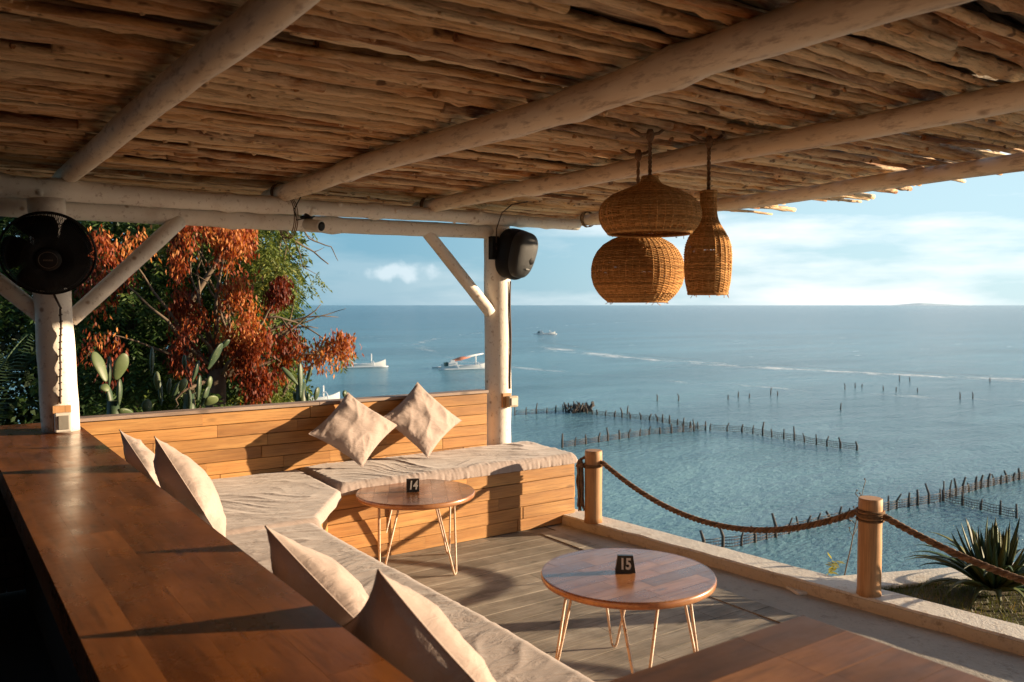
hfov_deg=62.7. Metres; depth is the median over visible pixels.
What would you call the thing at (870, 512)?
rope post
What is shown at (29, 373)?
background tree
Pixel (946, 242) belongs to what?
sky
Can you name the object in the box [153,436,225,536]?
pillow
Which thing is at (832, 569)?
weed plant
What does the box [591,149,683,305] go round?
wicker lamp
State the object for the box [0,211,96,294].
wall fan
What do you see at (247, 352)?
rust leaved tree
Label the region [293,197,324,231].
security camera
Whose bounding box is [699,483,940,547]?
stake fence
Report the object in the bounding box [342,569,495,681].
pillow
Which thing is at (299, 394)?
cactus
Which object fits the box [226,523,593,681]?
seat mat
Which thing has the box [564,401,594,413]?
brushwood heap
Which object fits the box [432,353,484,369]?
outrigger boat
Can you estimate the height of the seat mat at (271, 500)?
0.067 m
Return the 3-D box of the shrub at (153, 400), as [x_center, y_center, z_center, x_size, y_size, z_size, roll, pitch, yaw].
[-3.019,1.376,6.979,1.292,1.900,1.316,-2,3,-35]
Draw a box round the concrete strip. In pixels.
[546,524,1023,681]
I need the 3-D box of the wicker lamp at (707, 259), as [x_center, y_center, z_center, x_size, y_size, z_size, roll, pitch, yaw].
[0.935,-0.595,4.000,0.231,0.783,0.228,-2,3,-35]
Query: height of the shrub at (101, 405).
1.896 m
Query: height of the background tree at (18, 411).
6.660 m
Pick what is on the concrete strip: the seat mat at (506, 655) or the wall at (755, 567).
the wall at (755, 567)
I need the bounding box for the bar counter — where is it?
[0,423,412,681]
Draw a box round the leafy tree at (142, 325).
[0,215,318,415]
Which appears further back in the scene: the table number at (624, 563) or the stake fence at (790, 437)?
the stake fence at (790, 437)
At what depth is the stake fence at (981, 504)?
32.87 m
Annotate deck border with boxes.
[540,530,798,622]
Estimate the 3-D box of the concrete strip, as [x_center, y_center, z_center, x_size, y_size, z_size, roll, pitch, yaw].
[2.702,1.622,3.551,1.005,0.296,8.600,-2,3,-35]
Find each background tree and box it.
[0,216,116,425]
[0,216,227,424]
[73,214,313,414]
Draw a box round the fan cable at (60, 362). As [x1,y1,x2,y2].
[53,295,62,403]
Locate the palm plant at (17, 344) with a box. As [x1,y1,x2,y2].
[0,334,40,422]
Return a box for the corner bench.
[80,389,574,557]
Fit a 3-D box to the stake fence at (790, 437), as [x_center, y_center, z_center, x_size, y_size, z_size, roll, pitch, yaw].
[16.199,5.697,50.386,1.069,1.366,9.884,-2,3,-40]
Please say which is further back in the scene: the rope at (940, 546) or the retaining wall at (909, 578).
the retaining wall at (909, 578)
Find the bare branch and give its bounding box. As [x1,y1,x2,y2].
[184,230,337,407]
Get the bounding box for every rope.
[576,456,856,532]
[883,514,1023,584]
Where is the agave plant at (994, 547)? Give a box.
[905,517,1023,608]
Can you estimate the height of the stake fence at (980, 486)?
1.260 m
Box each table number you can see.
[406,478,418,491]
[615,554,635,572]
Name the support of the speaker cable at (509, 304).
attached to the pergola
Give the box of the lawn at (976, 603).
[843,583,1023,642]
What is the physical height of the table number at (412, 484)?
0.078 m
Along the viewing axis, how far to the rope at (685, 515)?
5.34 m
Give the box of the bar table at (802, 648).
[608,615,990,681]
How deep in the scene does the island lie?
17939.85 m
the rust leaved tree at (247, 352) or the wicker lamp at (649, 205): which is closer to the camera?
the wicker lamp at (649, 205)
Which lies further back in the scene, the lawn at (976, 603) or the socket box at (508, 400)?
the socket box at (508, 400)
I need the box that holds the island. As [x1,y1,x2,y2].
[888,303,972,305]
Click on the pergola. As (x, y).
(472, 118)
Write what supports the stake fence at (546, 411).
in the sea
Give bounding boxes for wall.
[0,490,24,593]
[560,509,1023,655]
[786,564,1012,594]
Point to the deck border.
(757, 608)
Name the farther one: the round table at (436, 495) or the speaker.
the speaker
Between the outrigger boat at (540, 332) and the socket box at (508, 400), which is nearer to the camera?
the socket box at (508, 400)
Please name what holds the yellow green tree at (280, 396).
on the garden ground
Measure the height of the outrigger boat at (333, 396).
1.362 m
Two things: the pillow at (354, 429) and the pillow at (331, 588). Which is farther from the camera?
the pillow at (354, 429)
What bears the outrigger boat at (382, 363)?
on the sea
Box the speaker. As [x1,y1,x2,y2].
[488,228,537,279]
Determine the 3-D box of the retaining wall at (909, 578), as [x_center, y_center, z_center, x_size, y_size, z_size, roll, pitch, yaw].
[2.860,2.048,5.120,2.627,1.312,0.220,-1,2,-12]
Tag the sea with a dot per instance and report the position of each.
(918, 427)
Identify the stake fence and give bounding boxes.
[514,403,563,414]
[561,419,705,447]
[573,401,698,428]
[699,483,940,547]
[709,422,857,450]
[942,489,1017,518]
[943,468,1023,497]
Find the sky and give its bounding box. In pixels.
[4,149,1023,304]
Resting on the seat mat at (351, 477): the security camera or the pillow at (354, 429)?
the pillow at (354, 429)
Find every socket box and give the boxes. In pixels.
[52,405,71,432]
[501,393,517,407]
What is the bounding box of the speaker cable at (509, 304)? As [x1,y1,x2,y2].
[496,201,527,388]
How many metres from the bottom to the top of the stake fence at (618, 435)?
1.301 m
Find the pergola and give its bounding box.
[0,0,1023,444]
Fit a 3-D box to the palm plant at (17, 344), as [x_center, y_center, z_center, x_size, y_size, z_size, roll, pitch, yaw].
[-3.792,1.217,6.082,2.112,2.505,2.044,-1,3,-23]
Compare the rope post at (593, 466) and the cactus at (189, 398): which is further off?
the cactus at (189, 398)
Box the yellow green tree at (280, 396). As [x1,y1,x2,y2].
[138,214,358,405]
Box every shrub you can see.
[89,399,106,414]
[140,390,156,411]
[195,389,237,407]
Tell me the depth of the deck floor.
4.44 m
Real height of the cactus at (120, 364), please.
2.391 m
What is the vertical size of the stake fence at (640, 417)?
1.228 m
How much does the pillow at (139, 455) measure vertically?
0.491 m
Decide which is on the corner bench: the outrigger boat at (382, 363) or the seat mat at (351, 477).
the seat mat at (351, 477)
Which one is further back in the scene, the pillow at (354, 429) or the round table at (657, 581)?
the pillow at (354, 429)
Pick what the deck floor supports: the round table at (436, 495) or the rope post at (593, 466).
the round table at (436, 495)
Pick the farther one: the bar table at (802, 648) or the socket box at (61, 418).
the socket box at (61, 418)
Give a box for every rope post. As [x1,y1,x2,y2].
[583,449,602,523]
[855,496,884,597]
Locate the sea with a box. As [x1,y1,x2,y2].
[0,305,1023,575]
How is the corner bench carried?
on the deck floor
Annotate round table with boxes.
[356,479,474,574]
[541,548,716,673]
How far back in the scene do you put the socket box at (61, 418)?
4.52 m
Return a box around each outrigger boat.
[309,386,339,400]
[331,354,387,367]
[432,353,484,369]
[536,330,554,333]
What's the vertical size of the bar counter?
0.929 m
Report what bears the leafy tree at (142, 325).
on the garden ground
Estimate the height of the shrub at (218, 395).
1.885 m
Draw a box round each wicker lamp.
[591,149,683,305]
[599,128,701,239]
[683,134,732,297]
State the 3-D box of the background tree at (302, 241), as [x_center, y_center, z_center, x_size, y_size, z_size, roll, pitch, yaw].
[-4.628,-0.138,11.911,3.541,6.248,2.919,-2,3,-35]
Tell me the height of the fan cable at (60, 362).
0.617 m
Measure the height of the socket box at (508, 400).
0.115 m
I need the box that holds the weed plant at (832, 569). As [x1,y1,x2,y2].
[826,478,865,574]
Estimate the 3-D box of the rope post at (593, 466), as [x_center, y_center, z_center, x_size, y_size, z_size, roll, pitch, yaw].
[0.583,1.041,6.025,0.150,0.519,0.150,-2,3,-35]
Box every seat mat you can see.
[211,470,340,534]
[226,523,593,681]
[299,441,577,495]
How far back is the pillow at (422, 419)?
6.09 m
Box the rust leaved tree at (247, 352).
[72,224,363,408]
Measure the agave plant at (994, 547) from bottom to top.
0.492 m
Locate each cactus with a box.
[91,352,151,414]
[149,339,229,408]
[282,363,346,401]
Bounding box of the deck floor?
[375,527,778,681]
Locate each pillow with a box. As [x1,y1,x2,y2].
[119,429,159,486]
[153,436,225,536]
[264,525,368,625]
[309,392,396,466]
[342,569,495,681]
[383,382,461,457]

